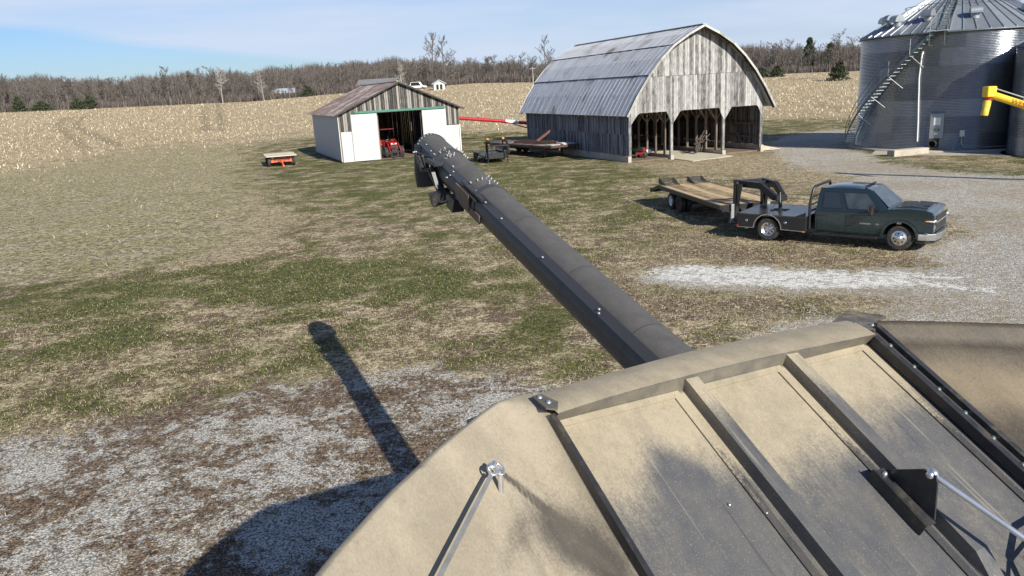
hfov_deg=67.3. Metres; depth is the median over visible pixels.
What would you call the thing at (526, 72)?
bare tree
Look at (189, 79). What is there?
bare tree
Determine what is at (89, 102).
evergreen tree
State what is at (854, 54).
bare tree
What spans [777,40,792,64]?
bare tree
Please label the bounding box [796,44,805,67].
bare tree
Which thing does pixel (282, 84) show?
bare tree
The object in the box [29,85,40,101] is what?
bare tree
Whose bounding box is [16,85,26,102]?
bare tree
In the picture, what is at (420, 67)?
bare tree
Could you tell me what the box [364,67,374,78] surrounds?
bare tree
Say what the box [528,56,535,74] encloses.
bare tree
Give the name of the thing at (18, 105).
evergreen tree
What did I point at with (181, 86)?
bare tree
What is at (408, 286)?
grass
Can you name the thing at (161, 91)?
bare tree
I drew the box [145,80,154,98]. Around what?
bare tree
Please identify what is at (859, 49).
bare tree
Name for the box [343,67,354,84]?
bare tree
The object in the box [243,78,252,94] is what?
bare tree
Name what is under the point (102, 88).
bare tree
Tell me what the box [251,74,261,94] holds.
bare tree
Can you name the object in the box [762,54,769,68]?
bare tree
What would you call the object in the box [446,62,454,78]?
bare tree
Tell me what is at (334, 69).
bare tree
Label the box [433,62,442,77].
bare tree
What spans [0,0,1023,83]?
sky
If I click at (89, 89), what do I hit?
bare tree
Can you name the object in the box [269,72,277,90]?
bare tree
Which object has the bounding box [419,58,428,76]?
bare tree
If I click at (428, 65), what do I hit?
bare tree
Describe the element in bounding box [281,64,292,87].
bare tree
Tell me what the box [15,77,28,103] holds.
bare tree
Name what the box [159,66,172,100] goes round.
bare tree
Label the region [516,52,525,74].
bare tree
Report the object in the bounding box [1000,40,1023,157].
grain bin
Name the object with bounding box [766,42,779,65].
bare tree
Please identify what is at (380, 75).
bare tree
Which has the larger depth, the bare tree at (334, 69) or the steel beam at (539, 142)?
the bare tree at (334, 69)
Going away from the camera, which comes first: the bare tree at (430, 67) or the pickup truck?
the pickup truck
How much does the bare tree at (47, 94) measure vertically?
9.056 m
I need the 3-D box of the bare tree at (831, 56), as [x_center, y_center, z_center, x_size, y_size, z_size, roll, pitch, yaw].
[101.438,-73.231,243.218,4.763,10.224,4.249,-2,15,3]
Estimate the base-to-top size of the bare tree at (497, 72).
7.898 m
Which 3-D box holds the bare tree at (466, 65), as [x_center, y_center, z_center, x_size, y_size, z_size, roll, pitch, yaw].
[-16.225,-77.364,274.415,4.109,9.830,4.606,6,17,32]
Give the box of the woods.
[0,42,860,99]
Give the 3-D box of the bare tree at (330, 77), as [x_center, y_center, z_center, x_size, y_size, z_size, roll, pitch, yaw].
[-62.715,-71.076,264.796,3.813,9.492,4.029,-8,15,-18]
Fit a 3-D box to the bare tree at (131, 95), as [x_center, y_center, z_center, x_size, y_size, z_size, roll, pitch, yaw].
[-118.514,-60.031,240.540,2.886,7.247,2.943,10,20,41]
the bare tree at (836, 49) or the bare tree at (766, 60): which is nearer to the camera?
the bare tree at (836, 49)
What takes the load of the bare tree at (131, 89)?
on the ground at (130, 489)
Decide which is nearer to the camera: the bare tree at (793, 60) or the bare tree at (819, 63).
the bare tree at (819, 63)
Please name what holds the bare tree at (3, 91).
on the ground at (130, 489)
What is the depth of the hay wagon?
71.76 m
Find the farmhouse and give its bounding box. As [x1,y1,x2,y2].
[273,88,295,95]
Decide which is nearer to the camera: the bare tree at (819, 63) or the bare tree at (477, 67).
the bare tree at (819, 63)
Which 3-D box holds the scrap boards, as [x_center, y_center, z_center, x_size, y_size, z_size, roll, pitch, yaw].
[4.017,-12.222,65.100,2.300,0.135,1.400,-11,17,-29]
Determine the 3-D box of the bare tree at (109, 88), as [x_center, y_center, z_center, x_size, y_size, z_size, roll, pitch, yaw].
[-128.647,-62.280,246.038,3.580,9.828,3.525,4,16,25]
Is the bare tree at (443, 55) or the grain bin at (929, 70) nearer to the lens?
the grain bin at (929, 70)
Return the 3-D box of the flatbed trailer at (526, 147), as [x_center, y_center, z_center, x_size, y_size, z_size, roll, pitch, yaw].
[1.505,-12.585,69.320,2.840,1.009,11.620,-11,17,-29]
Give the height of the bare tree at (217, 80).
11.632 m
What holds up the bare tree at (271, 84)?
on the ground at (130, 489)
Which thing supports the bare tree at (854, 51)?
on the ground at (130, 489)
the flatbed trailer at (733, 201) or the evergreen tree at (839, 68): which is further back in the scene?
the evergreen tree at (839, 68)
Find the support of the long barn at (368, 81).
on the ground at (130, 489)
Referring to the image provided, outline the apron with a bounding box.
[871,151,1011,156]
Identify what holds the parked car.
on the ground at (130, 489)
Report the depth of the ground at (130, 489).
22.89 m
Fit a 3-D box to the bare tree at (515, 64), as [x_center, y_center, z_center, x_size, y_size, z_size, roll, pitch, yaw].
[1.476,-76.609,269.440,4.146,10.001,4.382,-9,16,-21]
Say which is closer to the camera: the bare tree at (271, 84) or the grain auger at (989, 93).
the grain auger at (989, 93)
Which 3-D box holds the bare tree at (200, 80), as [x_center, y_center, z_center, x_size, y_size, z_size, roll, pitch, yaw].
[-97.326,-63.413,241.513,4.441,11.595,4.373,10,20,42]
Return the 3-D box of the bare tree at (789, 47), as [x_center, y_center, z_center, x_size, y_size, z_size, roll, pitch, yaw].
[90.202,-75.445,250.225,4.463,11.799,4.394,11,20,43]
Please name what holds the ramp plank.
on the ground at (130, 489)
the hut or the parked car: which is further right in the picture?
the hut
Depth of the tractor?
73.47 m
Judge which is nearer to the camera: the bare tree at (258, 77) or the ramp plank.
the ramp plank
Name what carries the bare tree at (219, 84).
on the ground at (130, 489)
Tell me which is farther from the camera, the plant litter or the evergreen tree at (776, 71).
the evergreen tree at (776, 71)
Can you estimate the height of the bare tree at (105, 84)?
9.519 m
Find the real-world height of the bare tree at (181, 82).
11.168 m
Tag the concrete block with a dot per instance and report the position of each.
(906, 151)
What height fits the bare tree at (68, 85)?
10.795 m
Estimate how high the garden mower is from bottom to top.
0.850 m
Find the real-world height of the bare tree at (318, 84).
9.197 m
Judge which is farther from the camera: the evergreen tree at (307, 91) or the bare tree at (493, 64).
the bare tree at (493, 64)
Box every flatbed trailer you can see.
[484,140,578,156]
[650,175,786,222]
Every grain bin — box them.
[844,0,1023,151]
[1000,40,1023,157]
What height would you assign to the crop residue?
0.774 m
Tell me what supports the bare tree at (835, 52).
on the ground at (130, 489)
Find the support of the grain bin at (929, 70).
on the ground at (130, 489)
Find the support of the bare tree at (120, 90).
on the ground at (130, 489)
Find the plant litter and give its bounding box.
[0,274,881,575]
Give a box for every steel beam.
[514,141,557,143]
[518,139,553,140]
[536,130,550,140]
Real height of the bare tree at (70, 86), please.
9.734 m
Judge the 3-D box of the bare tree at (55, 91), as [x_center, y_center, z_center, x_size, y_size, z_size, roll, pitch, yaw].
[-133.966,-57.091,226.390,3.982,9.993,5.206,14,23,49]
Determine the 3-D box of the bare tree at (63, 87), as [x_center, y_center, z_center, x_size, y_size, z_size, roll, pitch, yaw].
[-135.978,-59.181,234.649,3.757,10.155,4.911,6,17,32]
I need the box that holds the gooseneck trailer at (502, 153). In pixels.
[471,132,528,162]
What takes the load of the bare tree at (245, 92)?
on the ground at (130, 489)
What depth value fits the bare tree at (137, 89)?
234.52 m
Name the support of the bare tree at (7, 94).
on the ground at (130, 489)
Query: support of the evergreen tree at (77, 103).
on the ground at (130, 489)
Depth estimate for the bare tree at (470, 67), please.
258.41 m
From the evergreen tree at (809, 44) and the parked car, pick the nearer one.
the parked car
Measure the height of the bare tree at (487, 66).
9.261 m
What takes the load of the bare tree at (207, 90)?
on the ground at (130, 489)
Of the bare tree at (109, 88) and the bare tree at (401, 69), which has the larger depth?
the bare tree at (109, 88)
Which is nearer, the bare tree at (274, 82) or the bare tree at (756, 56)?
the bare tree at (274, 82)
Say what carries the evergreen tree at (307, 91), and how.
on the ground at (130, 489)
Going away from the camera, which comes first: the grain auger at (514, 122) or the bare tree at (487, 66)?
the grain auger at (514, 122)
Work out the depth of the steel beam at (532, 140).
70.04 m
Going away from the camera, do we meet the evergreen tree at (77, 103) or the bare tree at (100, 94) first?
the evergreen tree at (77, 103)
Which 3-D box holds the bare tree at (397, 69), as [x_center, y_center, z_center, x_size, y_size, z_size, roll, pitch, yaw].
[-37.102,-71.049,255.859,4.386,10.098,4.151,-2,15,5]
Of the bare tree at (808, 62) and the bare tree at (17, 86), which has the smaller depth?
the bare tree at (17, 86)
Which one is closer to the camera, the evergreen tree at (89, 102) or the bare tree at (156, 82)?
the evergreen tree at (89, 102)
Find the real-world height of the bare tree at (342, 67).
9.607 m
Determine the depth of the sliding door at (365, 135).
71.19 m
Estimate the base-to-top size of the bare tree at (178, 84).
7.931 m
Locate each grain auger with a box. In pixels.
[459,112,526,127]
[980,86,1023,115]
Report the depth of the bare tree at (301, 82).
255.94 m
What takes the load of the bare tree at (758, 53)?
on the ground at (130, 489)
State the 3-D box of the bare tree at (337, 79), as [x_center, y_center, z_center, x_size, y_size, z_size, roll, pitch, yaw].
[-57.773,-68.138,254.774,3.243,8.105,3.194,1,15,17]
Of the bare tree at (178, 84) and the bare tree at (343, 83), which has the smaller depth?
the bare tree at (178, 84)
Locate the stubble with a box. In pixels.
[0,71,858,176]
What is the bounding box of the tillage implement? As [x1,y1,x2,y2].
[694,130,709,152]
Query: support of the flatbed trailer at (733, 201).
on the ground at (130, 489)
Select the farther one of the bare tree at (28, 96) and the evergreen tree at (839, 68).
the bare tree at (28, 96)
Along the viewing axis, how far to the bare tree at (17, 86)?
220.96 m
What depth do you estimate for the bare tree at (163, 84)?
248.63 m
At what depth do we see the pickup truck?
26.19 m
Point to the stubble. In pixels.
(246, 132)
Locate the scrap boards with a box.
[547,142,574,145]
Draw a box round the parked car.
[410,82,426,88]
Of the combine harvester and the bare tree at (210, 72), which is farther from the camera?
the bare tree at (210, 72)
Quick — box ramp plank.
[763,146,779,149]
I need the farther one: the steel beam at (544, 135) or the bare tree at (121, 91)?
the bare tree at (121, 91)
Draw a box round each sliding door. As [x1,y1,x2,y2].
[350,113,380,161]
[422,109,447,141]
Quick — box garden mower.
[635,147,647,157]
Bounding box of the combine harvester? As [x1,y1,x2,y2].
[315,133,1023,575]
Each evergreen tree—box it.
[10,96,26,111]
[28,100,55,111]
[69,97,87,109]
[81,95,99,108]
[300,85,314,96]
[758,67,771,77]
[770,64,785,76]
[800,37,818,66]
[818,42,841,63]
[826,60,851,80]
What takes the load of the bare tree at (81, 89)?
on the ground at (130, 489)
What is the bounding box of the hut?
[431,80,445,89]
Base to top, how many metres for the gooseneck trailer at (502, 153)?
2.119 m
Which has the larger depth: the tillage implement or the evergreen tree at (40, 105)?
the evergreen tree at (40, 105)
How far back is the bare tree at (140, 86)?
237.88 m
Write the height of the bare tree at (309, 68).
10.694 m
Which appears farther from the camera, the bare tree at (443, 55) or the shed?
the bare tree at (443, 55)
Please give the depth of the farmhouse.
252.11 m
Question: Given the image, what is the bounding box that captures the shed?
[307,81,464,162]
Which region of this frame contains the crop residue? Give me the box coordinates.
[1,144,240,271]
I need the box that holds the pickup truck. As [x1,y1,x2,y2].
[736,179,948,249]
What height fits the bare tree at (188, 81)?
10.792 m
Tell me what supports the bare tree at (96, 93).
on the ground at (130, 489)
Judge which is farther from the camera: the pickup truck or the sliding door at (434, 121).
the sliding door at (434, 121)
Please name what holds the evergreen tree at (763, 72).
on the ground at (130, 489)
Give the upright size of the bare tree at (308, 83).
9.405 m
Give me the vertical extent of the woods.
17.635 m
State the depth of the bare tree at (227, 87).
249.29 m
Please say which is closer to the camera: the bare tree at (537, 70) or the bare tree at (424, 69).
the bare tree at (537, 70)
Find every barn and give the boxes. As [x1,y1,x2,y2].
[355,78,398,85]
[519,23,775,162]
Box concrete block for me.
[887,147,928,156]
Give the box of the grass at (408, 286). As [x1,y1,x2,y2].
[0,154,1023,440]
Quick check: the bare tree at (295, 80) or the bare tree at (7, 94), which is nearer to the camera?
the bare tree at (7, 94)
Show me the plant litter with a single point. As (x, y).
(254, 452)
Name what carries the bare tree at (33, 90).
on the ground at (130, 489)
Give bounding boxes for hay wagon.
[263,151,296,166]
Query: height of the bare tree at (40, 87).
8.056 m
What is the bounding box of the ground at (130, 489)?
[0,71,1023,575]
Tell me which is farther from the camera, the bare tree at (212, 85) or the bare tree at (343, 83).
the bare tree at (343, 83)
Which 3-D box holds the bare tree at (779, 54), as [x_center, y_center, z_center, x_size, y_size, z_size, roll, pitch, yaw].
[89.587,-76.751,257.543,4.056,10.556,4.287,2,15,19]
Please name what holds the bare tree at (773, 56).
on the ground at (130, 489)
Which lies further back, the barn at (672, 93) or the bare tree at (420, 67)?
the bare tree at (420, 67)
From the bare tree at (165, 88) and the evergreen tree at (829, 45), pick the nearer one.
the bare tree at (165, 88)
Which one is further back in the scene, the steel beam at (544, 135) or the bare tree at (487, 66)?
the bare tree at (487, 66)
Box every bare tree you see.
[0,73,11,104]
[0,79,6,103]
[10,74,26,97]
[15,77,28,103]
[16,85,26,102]
[25,90,33,104]
[26,77,44,99]
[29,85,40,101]
[35,85,44,100]
[42,80,51,103]
[48,77,66,103]
[57,78,71,101]
[60,76,77,97]
[64,77,78,99]
[77,81,88,98]
[83,82,95,95]
[92,83,99,98]
[96,80,104,100]
[97,78,109,99]
[99,78,111,103]
[105,78,115,101]
[113,80,126,101]
[115,78,123,101]
[127,80,136,97]
[127,85,134,98]
[132,82,142,103]
[133,77,145,96]
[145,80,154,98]
[152,77,164,96]
[157,81,165,97]
[158,73,166,99]
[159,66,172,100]
[174,82,182,95]
[175,73,186,94]
[177,75,186,95]
[184,71,192,96]
[186,71,196,100]
[194,68,207,97]
[201,66,216,97]
[203,82,210,101]
[207,73,215,98]
[211,68,225,95]
[215,66,227,102]
[221,78,230,95]
[241,77,248,96]
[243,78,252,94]
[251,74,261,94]
[254,67,266,100]
[266,71,276,89]
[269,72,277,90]
[276,73,286,87]
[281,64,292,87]
[290,74,299,89]
[296,66,306,88]
[300,68,314,86]
[306,65,318,86]
[311,70,321,86]
[324,67,334,87]
[331,68,338,87]
[332,70,340,89]
[335,66,348,87]
[340,67,348,85]
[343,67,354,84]
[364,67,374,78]
[375,63,386,78]
[393,59,403,81]
[395,62,406,82]
[402,62,411,83]
[413,59,424,79]
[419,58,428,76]
[421,33,439,87]
[424,57,435,76]
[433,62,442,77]
[434,37,455,85]
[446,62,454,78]
[462,57,471,76]
[465,57,475,75]
[476,60,482,78]
[482,56,492,80]
[488,54,497,76]
[494,62,503,77]
[510,55,523,73]
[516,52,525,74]
[522,63,528,75]
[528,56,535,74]
[529,58,539,73]
[537,34,555,67]
[753,49,762,65]
[755,52,764,67]
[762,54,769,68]
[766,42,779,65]
[768,47,779,65]
[774,43,785,67]
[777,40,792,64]
[784,39,796,66]
[791,52,800,64]
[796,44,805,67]
[805,50,813,65]
[813,46,825,64]
[826,40,840,60]
[830,28,847,64]
[831,41,844,60]
[846,36,858,61]
[847,42,856,61]
[855,36,862,56]
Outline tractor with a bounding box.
[379,128,404,157]
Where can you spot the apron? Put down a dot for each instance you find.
(993, 153)
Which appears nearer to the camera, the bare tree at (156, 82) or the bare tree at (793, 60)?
the bare tree at (156, 82)
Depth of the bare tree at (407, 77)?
259.31 m
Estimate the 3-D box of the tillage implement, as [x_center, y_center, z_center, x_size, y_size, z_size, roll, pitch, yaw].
[14.962,-11.627,61.000,0.588,1.735,2.436,8,18,37]
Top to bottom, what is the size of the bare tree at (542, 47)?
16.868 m

